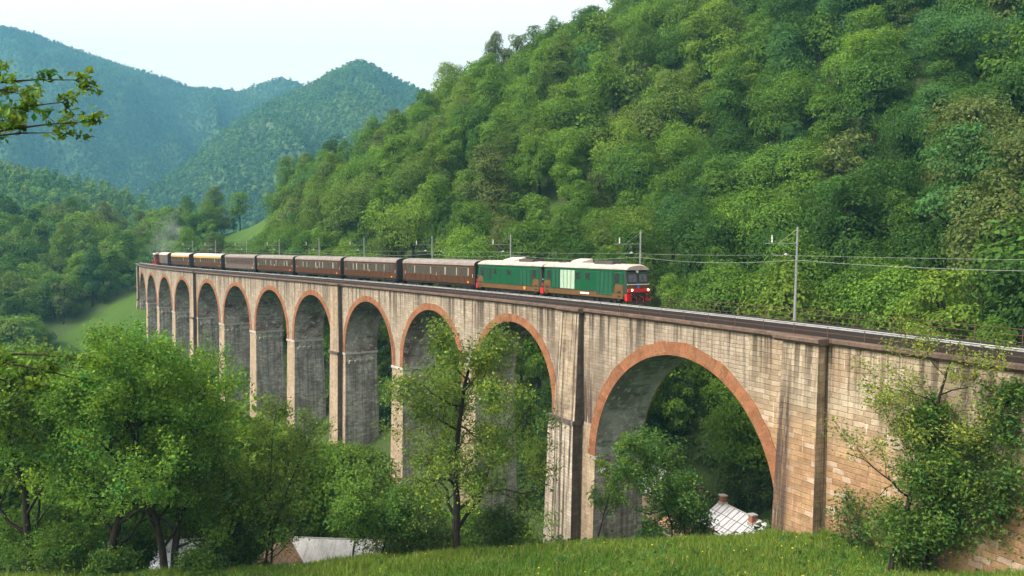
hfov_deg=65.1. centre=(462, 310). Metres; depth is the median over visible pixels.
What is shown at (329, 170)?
broadleaf tree
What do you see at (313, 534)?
tree
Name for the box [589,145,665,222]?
broadleaf tree
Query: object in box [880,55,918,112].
broadleaf tree
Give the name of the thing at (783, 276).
broadleaf tree
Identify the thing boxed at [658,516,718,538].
house
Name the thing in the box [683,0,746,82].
broadleaf tree
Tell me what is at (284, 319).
broadleaf tree
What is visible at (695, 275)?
broadleaf tree
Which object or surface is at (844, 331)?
cable duct
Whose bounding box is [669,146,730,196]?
broadleaf tree
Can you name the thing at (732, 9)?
broadleaf tree
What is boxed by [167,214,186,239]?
broadleaf tree
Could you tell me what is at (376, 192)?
broadleaf tree
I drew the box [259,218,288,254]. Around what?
broadleaf tree
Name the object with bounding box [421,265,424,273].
window
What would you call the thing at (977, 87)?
broadleaf tree
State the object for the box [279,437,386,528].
broadleaf tree
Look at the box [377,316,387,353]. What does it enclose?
broadleaf tree
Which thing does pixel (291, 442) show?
slim tree
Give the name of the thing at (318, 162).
broadleaf tree
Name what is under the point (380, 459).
broadleaf tree
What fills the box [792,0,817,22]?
broadleaf tree
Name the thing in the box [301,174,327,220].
broadleaf tree
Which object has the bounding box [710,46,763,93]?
broadleaf tree
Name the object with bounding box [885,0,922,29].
broadleaf tree
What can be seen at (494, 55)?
broadleaf tree
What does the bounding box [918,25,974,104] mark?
broadleaf tree
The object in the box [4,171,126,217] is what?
wooded hill
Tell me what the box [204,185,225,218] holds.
broadleaf tree
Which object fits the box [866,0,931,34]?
broadleaf tree
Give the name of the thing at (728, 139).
broadleaf tree
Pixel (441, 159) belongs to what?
broadleaf tree
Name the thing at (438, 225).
broadleaf tree
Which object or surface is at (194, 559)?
bush
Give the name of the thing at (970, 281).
broadleaf tree
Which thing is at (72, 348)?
broadleaf tree
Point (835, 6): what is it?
broadleaf tree
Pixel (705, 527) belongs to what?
tree
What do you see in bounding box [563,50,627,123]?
broadleaf tree
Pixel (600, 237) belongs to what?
broadleaf tree
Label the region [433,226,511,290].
broadleaf tree
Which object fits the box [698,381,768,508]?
broadleaf tree
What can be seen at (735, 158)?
broadleaf tree
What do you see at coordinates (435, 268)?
door
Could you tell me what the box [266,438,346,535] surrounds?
broadleaf tree
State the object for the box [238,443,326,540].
broadleaf tree
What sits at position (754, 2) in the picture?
broadleaf tree
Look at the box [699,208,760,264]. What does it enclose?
broadleaf tree
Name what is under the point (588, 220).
broadleaf tree
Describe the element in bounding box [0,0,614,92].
sky
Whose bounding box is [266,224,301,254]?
broadleaf tree
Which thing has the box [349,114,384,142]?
broadleaf tree
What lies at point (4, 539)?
bush
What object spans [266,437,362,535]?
broadleaf tree
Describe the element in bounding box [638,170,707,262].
broadleaf tree
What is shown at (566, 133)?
broadleaf tree
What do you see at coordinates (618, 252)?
broadleaf tree
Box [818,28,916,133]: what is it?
broadleaf tree
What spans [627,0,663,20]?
broadleaf tree
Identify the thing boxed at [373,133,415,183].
broadleaf tree
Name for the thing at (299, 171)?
broadleaf tree
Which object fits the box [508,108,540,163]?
broadleaf tree
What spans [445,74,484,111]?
broadleaf tree
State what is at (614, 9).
broadleaf tree
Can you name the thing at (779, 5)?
broadleaf tree
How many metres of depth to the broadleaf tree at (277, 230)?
207.20 m
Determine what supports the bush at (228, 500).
on the ground at (114, 308)
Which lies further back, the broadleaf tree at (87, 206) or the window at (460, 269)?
the broadleaf tree at (87, 206)
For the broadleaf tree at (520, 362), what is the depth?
117.63 m
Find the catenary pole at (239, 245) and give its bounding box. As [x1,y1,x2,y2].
[232,240,246,253]
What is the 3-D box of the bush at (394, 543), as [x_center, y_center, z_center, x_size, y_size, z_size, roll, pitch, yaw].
[-3.903,16.795,59.331,7.087,6.637,5.341,-2,5,-24]
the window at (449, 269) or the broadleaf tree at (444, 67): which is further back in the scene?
the broadleaf tree at (444, 67)
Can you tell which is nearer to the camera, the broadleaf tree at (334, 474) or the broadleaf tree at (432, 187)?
the broadleaf tree at (334, 474)
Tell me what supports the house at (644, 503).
on the ground at (114, 308)
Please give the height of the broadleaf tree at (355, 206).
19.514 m
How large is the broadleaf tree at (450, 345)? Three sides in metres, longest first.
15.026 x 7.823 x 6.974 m
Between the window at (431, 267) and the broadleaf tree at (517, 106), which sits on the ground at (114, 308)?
the broadleaf tree at (517, 106)
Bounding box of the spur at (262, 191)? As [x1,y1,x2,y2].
[136,62,419,233]
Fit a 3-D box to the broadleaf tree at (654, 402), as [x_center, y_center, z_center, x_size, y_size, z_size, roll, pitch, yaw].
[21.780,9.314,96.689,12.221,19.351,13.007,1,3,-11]
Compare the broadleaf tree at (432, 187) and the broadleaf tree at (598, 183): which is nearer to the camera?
the broadleaf tree at (598, 183)
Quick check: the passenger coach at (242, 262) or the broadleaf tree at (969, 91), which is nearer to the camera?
the broadleaf tree at (969, 91)
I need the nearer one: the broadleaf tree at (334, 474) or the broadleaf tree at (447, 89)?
the broadleaf tree at (334, 474)
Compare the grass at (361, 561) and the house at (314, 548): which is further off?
the house at (314, 548)
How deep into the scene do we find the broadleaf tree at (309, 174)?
247.57 m
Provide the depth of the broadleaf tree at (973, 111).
97.08 m
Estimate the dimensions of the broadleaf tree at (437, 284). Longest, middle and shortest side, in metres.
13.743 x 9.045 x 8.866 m
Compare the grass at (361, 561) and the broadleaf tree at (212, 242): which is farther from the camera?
the broadleaf tree at (212, 242)
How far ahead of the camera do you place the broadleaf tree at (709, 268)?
99.74 m
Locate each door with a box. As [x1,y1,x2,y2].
[393,264,395,277]
[434,266,436,280]
[470,267,472,283]
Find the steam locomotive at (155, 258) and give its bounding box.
[150,251,161,264]
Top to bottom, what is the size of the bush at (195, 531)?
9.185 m
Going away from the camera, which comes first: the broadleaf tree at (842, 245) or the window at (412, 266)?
the broadleaf tree at (842, 245)
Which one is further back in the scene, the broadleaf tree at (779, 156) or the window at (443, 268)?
the broadleaf tree at (779, 156)
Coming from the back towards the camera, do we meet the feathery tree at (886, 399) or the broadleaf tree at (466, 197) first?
the broadleaf tree at (466, 197)
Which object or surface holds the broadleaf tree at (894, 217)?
on the ground at (114, 308)
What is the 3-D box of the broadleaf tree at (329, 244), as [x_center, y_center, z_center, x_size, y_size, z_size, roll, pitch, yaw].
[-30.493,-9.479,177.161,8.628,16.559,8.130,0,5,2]
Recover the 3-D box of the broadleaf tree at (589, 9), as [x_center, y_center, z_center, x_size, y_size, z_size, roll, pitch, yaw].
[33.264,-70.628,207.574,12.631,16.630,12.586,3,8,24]
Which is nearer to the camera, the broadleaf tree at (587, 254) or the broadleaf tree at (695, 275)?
the broadleaf tree at (695, 275)
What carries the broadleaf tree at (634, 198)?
on the ground at (114, 308)
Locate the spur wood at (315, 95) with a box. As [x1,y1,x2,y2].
[134,59,426,234]
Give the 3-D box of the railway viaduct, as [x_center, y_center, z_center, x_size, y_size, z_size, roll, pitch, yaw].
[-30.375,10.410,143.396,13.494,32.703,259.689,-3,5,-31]
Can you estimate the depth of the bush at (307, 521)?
74.62 m
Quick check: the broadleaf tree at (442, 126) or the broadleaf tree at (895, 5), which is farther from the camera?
the broadleaf tree at (442, 126)
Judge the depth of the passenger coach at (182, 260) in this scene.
196.80 m
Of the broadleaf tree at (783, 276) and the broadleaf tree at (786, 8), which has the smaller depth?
the broadleaf tree at (783, 276)
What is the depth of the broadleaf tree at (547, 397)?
95.96 m
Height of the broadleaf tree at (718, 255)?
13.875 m
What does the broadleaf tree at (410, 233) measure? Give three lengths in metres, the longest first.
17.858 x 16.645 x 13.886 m
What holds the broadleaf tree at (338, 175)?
on the ground at (114, 308)
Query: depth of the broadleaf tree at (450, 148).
177.29 m
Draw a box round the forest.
[0,0,1023,574]
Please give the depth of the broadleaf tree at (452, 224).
147.22 m
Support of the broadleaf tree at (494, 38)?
on the ground at (114, 308)
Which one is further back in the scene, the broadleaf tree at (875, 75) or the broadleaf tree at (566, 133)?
the broadleaf tree at (566, 133)
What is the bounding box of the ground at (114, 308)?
[0,0,1023,575]
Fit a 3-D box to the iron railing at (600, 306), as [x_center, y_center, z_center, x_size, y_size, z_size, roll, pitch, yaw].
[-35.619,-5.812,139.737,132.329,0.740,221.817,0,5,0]
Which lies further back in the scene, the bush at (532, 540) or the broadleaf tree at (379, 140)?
the broadleaf tree at (379, 140)
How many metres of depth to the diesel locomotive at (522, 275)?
87.28 m
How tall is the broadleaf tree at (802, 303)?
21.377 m
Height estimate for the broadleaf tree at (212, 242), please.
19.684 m
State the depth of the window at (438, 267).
100.96 m
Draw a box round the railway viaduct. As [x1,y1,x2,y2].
[136,264,1023,572]
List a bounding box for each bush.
[0,495,87,574]
[4,512,104,575]
[67,508,168,569]
[79,538,149,575]
[87,516,169,570]
[166,490,240,538]
[168,538,226,575]
[186,518,270,565]
[189,451,295,562]
[198,529,269,568]
[250,492,318,553]
[281,473,383,538]
[285,488,327,536]
[354,482,427,553]
[356,501,446,553]
[399,516,466,553]
[460,498,538,548]
[504,534,540,547]
[713,442,772,511]
[817,483,895,554]
[843,487,956,569]
[899,486,991,570]
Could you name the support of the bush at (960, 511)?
on the ground at (114, 308)
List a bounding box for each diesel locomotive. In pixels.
[476,257,552,296]
[542,258,650,304]
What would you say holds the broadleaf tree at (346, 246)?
on the ground at (114, 308)
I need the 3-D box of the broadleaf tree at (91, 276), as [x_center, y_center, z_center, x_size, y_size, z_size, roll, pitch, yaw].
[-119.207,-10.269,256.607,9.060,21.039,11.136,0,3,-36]
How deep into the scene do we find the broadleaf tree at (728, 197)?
120.18 m
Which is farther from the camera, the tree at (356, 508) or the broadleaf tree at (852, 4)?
the broadleaf tree at (852, 4)
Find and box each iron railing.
[137,262,1023,361]
[180,266,1023,345]
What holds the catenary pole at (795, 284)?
attached to the railway viaduct
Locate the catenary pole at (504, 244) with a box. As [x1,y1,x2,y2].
[489,234,510,257]
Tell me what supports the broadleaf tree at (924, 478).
on the ground at (114, 308)
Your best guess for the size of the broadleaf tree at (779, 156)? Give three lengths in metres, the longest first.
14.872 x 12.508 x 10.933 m
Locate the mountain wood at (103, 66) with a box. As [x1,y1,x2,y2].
[0,25,307,196]
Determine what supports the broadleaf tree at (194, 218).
on the ground at (114, 308)
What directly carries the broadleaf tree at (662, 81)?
on the ground at (114, 308)
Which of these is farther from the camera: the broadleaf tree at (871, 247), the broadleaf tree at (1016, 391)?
the broadleaf tree at (871, 247)
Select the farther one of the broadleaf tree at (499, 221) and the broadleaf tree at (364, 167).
the broadleaf tree at (364, 167)
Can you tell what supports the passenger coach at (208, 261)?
on the railway track
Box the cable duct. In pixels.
[143,263,1023,357]
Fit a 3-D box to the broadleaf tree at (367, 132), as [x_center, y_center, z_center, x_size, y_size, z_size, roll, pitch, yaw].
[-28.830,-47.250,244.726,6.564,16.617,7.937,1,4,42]
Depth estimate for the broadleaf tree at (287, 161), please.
284.40 m
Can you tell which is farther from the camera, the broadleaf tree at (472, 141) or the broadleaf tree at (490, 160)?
the broadleaf tree at (472, 141)
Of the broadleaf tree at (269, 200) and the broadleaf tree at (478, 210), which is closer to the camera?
the broadleaf tree at (478, 210)
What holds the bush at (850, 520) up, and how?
on the ground at (114, 308)
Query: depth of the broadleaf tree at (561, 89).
171.74 m
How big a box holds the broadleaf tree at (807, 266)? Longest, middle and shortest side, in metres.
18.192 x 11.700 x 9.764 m
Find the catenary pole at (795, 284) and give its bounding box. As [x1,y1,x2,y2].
[765,227,798,320]
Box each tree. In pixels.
[0,59,114,398]
[0,313,216,572]
[0,336,106,572]
[9,321,297,569]
[48,221,77,272]
[51,416,201,535]
[56,346,79,365]
[58,196,87,217]
[65,253,88,305]
[75,246,104,306]
[77,204,94,216]
[96,200,113,221]
[134,423,254,552]
[160,226,202,252]
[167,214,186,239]
[179,195,196,213]
[181,214,207,245]
[195,198,223,230]
[199,236,222,253]
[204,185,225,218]
[230,246,249,253]
[237,391,338,566]
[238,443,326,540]
[244,226,275,254]
[257,184,291,218]
[257,416,307,444]
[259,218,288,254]
[264,219,306,253]
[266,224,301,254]
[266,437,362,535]
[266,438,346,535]
[271,178,298,206]
[274,156,301,187]
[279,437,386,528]
[283,314,325,333]
[285,230,315,255]
[287,166,323,200]
[288,163,312,187]
[289,179,309,210]
[294,152,315,175]
[295,193,345,247]
[297,250,344,278]
[299,178,344,217]
[300,478,379,537]
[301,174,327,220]
[306,149,335,173]
[308,230,340,255]
[315,152,346,198]
[318,152,339,168]
[319,171,395,240]
[321,198,353,240]
[322,477,387,555]
[323,313,329,363]
[325,164,358,190]
[326,178,357,224]
[330,437,404,538]
[332,241,356,279]
[334,146,406,191]
[345,252,401,283]
[345,313,565,550]
[346,248,369,278]
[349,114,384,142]
[358,129,374,151]
[361,128,387,157]
[362,279,400,345]
[367,222,404,257]
[368,182,389,239]
[371,479,422,552]
[372,192,451,257]
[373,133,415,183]
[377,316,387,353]
[387,153,455,202]
[403,135,431,164]
[406,103,442,140]
[411,93,440,126]
[414,141,454,198]
[414,173,455,258]
[423,202,452,257]
[425,257,457,287]
[427,61,465,105]
[428,120,450,152]
[433,125,466,196]
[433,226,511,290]
[435,82,454,117]
[438,102,493,168]
[439,335,453,392]
[442,201,483,241]
[444,66,463,81]
[444,201,496,257]
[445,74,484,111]
[445,95,474,125]
[447,169,485,223]
[453,99,469,150]
[453,142,516,234]
[462,59,489,122]
[462,125,487,185]
[468,62,525,122]
[474,214,528,259]
[476,104,514,162]
[477,52,502,98]
[478,31,509,71]
[489,220,563,260]
[490,115,532,173]
[498,34,526,69]
[498,49,511,70]
[498,80,545,126]
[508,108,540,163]
[513,135,551,193]
[515,334,530,385]
[516,116,558,194]
[517,24,542,63]
[519,293,548,406]
[525,37,568,117]
[525,94,588,151]
[528,377,661,445]
[533,14,563,60]
[533,203,587,258]
[536,32,587,100]
[537,126,591,200]
[544,82,585,127]
[544,233,599,262]
[548,140,585,204]
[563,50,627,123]
[566,177,600,245]
[567,11,602,57]
[569,4,613,38]
[572,172,620,210]
[574,207,630,258]
[580,11,600,29]
[583,205,665,266]
[588,117,655,203]
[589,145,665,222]
[589,216,624,260]
[593,219,663,301]
[602,0,629,19]
[604,245,628,256]
[606,152,668,219]
[609,423,714,538]
[612,0,673,43]
[620,19,661,79]
[626,133,654,189]
[626,242,664,305]
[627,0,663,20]
[630,0,699,66]
[634,68,701,170]
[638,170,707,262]
[645,198,745,280]
[646,359,699,423]
[649,18,705,75]
[649,188,703,254]
[650,119,714,192]
[656,273,688,308]
[660,468,722,536]
[668,270,741,385]
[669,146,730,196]
[670,0,717,21]
[676,260,757,313]
[677,258,772,316]
[678,10,717,96]
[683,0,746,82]
[685,174,714,224]
[694,159,739,222]
[695,0,765,28]
[698,151,761,205]
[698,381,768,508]
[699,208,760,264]
[700,55,757,137]
[700,244,738,276]
[701,117,765,178]
[702,0,742,41]
[702,189,765,252]
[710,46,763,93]
[710,184,815,267]
[722,142,823,229]
[725,390,766,458]
[729,73,760,141]
[735,7,778,67]
[735,255,850,325]
[736,0,774,25]
[739,226,841,312]
[743,69,820,145]
[743,228,810,293]
[745,59,785,144]
[753,145,831,205]
[754,0,818,27]
[756,0,819,26]
[758,275,813,318]
[765,21,805,73]
[774,137,828,219]
[776,198,811,239]
[777,119,811,150]
[791,190,887,258]
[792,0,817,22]
[797,172,895,299]
[798,175,857,230]
[800,0,820,24]
[805,83,846,179]
[805,251,949,330]
[809,303,1020,570]
[812,0,877,34]
[814,0,872,46]
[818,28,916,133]
[823,156,930,267]
[831,35,909,161]
[832,264,982,334]
[839,237,909,315]
[841,3,903,70]
[861,220,975,291]
[865,101,929,165]
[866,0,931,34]
[867,382,1023,570]
[875,189,921,261]
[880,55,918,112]
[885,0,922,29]
[893,81,955,157]
[893,265,981,340]
[898,72,1018,124]
[904,8,987,73]
[909,120,1012,282]
[911,85,1006,167]
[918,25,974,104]
[918,90,1023,194]
[927,7,1023,80]
[933,368,1023,540]
[939,165,1023,322]
[945,82,1010,116]
[953,254,992,308]
[954,131,1023,203]
[966,112,1023,201]
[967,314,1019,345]
[979,46,1023,108]
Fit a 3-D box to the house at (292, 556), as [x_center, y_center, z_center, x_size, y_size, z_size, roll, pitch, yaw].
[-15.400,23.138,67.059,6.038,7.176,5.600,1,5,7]
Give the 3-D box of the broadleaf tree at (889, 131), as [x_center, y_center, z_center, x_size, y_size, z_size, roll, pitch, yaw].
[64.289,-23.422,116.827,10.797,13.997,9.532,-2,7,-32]
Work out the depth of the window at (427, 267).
103.33 m
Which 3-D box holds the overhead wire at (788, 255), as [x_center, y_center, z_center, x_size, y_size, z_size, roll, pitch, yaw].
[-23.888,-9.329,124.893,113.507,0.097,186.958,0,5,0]
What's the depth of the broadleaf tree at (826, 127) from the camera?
127.73 m
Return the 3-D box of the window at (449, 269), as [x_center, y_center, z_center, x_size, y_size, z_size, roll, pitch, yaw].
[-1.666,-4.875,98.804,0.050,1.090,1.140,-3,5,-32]
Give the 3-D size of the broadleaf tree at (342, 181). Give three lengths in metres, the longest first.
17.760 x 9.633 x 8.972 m
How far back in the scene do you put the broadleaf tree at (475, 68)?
214.20 m
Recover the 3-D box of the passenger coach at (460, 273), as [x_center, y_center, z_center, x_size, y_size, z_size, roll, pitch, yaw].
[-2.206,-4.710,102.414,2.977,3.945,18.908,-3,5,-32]
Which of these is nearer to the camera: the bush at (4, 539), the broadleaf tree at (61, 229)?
the bush at (4, 539)
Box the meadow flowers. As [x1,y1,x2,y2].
[260,528,867,575]
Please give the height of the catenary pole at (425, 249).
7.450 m
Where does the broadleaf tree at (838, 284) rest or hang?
on the ground at (114, 308)
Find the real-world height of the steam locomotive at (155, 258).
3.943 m
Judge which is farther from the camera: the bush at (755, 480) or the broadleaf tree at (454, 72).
the broadleaf tree at (454, 72)
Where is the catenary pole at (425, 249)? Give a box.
[416,236,432,258]
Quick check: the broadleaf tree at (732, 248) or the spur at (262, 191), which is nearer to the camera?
the broadleaf tree at (732, 248)
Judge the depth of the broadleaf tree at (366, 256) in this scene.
154.09 m
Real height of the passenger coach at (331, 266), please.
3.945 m
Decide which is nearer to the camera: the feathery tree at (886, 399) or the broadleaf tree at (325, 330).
the feathery tree at (886, 399)
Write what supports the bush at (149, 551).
on the ground at (114, 308)
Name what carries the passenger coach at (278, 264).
on the railway track
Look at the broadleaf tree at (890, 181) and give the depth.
97.48 m
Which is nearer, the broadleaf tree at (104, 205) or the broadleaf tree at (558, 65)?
the broadleaf tree at (558, 65)
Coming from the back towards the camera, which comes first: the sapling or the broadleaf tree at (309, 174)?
the broadleaf tree at (309, 174)
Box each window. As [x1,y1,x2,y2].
[372,263,375,270]
[384,264,387,271]
[388,264,392,271]
[407,265,410,272]
[411,265,414,272]
[416,265,419,273]
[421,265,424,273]
[426,266,429,273]
[430,266,433,273]
[436,266,440,274]
[441,266,445,274]
[447,266,451,274]
[452,267,456,275]
[458,267,462,275]
[464,267,468,276]
[532,269,535,277]
[547,270,550,278]
[575,272,579,278]
[585,273,589,279]
[614,273,618,283]
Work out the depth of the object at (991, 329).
60.74 m
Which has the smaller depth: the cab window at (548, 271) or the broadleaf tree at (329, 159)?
the cab window at (548, 271)
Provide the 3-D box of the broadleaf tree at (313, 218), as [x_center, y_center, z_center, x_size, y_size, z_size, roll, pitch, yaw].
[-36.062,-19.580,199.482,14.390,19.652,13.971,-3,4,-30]
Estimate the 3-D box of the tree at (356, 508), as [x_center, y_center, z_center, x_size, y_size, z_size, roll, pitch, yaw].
[-7.121,14.717,54.341,4.432,7.593,7.372,1,5,16]
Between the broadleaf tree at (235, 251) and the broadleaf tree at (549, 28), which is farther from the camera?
the broadleaf tree at (235, 251)
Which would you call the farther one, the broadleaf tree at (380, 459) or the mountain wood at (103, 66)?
the mountain wood at (103, 66)
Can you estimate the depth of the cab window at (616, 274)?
71.67 m
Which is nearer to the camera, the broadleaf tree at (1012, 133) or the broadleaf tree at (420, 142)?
the broadleaf tree at (1012, 133)
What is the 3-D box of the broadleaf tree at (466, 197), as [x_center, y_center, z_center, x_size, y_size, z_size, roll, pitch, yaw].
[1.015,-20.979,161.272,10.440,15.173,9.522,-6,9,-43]
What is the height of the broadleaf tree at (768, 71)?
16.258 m
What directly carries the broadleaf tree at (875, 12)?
on the ground at (114, 308)
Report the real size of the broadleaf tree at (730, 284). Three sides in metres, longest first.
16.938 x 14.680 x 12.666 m
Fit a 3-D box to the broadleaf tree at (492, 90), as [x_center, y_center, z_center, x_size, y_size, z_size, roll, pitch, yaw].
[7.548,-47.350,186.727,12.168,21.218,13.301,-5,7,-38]
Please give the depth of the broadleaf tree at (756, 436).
78.73 m
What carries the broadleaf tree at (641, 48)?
on the ground at (114, 308)
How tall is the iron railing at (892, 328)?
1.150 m
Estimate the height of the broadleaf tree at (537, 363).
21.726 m
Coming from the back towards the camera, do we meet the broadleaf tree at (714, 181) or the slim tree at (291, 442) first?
the broadleaf tree at (714, 181)
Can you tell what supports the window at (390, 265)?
in the passenger coach at (388, 269)
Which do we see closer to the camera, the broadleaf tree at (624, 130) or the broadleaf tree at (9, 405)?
the broadleaf tree at (9, 405)
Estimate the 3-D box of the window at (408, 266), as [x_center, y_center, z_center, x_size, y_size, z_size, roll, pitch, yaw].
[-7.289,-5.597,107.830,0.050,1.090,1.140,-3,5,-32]
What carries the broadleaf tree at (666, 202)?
on the ground at (114, 308)
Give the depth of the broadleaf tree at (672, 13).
180.28 m
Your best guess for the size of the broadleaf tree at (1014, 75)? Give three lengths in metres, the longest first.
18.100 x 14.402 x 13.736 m
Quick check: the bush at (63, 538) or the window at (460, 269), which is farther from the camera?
the window at (460, 269)
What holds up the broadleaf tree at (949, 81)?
on the ground at (114, 308)
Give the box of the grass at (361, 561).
[0,526,1023,575]
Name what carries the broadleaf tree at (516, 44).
on the ground at (114, 308)
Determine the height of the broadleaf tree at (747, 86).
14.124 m
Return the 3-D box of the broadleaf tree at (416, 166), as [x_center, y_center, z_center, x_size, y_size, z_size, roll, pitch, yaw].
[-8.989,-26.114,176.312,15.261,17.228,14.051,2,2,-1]
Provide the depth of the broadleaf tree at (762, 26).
157.11 m
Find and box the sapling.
[582,432,643,537]
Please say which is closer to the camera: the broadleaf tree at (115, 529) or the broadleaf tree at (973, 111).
the broadleaf tree at (115, 529)
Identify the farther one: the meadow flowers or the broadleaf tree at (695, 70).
the broadleaf tree at (695, 70)
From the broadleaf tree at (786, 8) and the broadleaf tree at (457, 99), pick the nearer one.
the broadleaf tree at (786, 8)
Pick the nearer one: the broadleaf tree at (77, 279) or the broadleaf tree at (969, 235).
the broadleaf tree at (969, 235)
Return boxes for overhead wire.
[181,250,1014,270]
[215,249,1014,259]
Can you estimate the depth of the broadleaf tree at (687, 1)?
182.81 m
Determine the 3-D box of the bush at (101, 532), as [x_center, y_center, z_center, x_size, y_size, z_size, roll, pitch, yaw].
[-25.370,17.842,58.649,6.567,6.083,6.553,3,6,35]
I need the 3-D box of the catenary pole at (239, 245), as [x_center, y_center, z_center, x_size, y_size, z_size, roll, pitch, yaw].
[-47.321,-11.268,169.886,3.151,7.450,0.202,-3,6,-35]
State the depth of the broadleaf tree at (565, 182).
150.17 m
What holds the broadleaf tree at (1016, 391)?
on the ground at (114, 308)
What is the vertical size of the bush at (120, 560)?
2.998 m
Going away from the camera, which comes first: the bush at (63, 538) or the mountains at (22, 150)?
the bush at (63, 538)
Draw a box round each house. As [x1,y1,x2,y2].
[149,538,212,568]
[252,533,302,565]
[292,536,386,562]
[642,466,715,521]
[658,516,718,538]
[703,493,770,535]
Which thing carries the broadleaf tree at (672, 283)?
on the ground at (114, 308)
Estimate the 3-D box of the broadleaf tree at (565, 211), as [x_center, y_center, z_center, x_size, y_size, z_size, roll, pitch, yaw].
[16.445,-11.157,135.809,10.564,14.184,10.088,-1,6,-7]
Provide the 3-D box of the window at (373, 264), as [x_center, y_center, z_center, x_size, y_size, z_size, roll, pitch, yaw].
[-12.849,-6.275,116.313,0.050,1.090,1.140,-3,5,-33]
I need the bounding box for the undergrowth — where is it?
[249,314,1023,549]
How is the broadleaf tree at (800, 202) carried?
on the ground at (114, 308)
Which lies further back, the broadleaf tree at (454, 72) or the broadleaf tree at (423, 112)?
the broadleaf tree at (454, 72)
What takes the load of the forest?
on the ground at (114, 308)
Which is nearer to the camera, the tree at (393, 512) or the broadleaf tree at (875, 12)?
the tree at (393, 512)
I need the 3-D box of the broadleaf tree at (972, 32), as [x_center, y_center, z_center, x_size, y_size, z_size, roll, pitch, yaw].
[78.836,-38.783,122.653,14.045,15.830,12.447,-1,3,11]
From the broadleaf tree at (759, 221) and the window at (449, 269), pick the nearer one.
the window at (449, 269)
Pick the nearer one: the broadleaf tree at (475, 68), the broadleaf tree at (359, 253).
the broadleaf tree at (359, 253)
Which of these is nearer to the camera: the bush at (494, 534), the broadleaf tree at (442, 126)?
the bush at (494, 534)
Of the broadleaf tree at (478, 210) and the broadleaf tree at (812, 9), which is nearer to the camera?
the broadleaf tree at (478, 210)
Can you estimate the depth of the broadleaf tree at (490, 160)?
153.88 m
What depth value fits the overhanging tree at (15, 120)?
12.28 m
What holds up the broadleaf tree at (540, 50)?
on the ground at (114, 308)
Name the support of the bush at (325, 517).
on the ground at (114, 308)
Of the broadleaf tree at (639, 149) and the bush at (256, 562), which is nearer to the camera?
the bush at (256, 562)
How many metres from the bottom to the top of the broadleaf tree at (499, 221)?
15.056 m
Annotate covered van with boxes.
[159,252,173,265]
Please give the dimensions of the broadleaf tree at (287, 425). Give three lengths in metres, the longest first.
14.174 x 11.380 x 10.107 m
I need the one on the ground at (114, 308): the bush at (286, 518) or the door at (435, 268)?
the bush at (286, 518)
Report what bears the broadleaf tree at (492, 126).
on the ground at (114, 308)
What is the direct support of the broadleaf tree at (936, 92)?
on the ground at (114, 308)
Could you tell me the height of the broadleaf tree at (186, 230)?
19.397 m
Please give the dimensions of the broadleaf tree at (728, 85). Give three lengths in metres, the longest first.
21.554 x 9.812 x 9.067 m
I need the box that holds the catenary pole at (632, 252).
[619,231,640,304]
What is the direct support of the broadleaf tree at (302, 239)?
on the ground at (114, 308)
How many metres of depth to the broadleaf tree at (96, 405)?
50.58 m
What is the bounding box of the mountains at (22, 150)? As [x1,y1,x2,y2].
[0,28,301,199]
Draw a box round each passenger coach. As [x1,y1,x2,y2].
[171,253,196,267]
[194,253,228,270]
[225,254,259,272]
[257,255,301,274]
[295,255,348,278]
[344,257,407,283]
[402,258,484,290]
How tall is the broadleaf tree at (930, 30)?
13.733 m
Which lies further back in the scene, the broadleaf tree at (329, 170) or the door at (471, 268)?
the broadleaf tree at (329, 170)
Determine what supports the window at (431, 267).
in the passenger coach at (460, 273)
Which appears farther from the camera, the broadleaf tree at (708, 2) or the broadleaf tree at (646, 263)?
the broadleaf tree at (708, 2)
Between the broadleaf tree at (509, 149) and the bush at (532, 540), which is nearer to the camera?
the bush at (532, 540)
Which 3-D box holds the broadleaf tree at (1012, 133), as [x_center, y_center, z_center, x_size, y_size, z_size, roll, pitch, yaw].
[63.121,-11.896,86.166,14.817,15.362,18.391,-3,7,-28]
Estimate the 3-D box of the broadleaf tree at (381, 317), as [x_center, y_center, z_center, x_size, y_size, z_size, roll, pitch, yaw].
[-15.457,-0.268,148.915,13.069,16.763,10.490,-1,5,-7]
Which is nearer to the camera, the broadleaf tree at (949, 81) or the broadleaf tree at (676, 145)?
the broadleaf tree at (949, 81)
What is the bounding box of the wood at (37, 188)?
[0,159,158,246]
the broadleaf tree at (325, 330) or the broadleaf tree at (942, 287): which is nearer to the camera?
the broadleaf tree at (942, 287)
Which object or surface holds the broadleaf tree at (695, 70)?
on the ground at (114, 308)
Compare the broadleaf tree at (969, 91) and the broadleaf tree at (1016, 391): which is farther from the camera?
the broadleaf tree at (969, 91)
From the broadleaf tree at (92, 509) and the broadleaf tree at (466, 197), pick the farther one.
the broadleaf tree at (466, 197)
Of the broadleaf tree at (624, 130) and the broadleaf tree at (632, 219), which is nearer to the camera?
the broadleaf tree at (632, 219)
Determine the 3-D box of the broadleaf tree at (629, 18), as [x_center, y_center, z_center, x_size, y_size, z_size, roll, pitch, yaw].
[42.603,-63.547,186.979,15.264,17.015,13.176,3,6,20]
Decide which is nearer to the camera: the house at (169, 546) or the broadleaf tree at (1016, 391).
the broadleaf tree at (1016, 391)
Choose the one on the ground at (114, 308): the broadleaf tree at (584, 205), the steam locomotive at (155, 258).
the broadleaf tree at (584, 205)
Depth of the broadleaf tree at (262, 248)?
220.40 m
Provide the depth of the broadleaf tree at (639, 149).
144.03 m

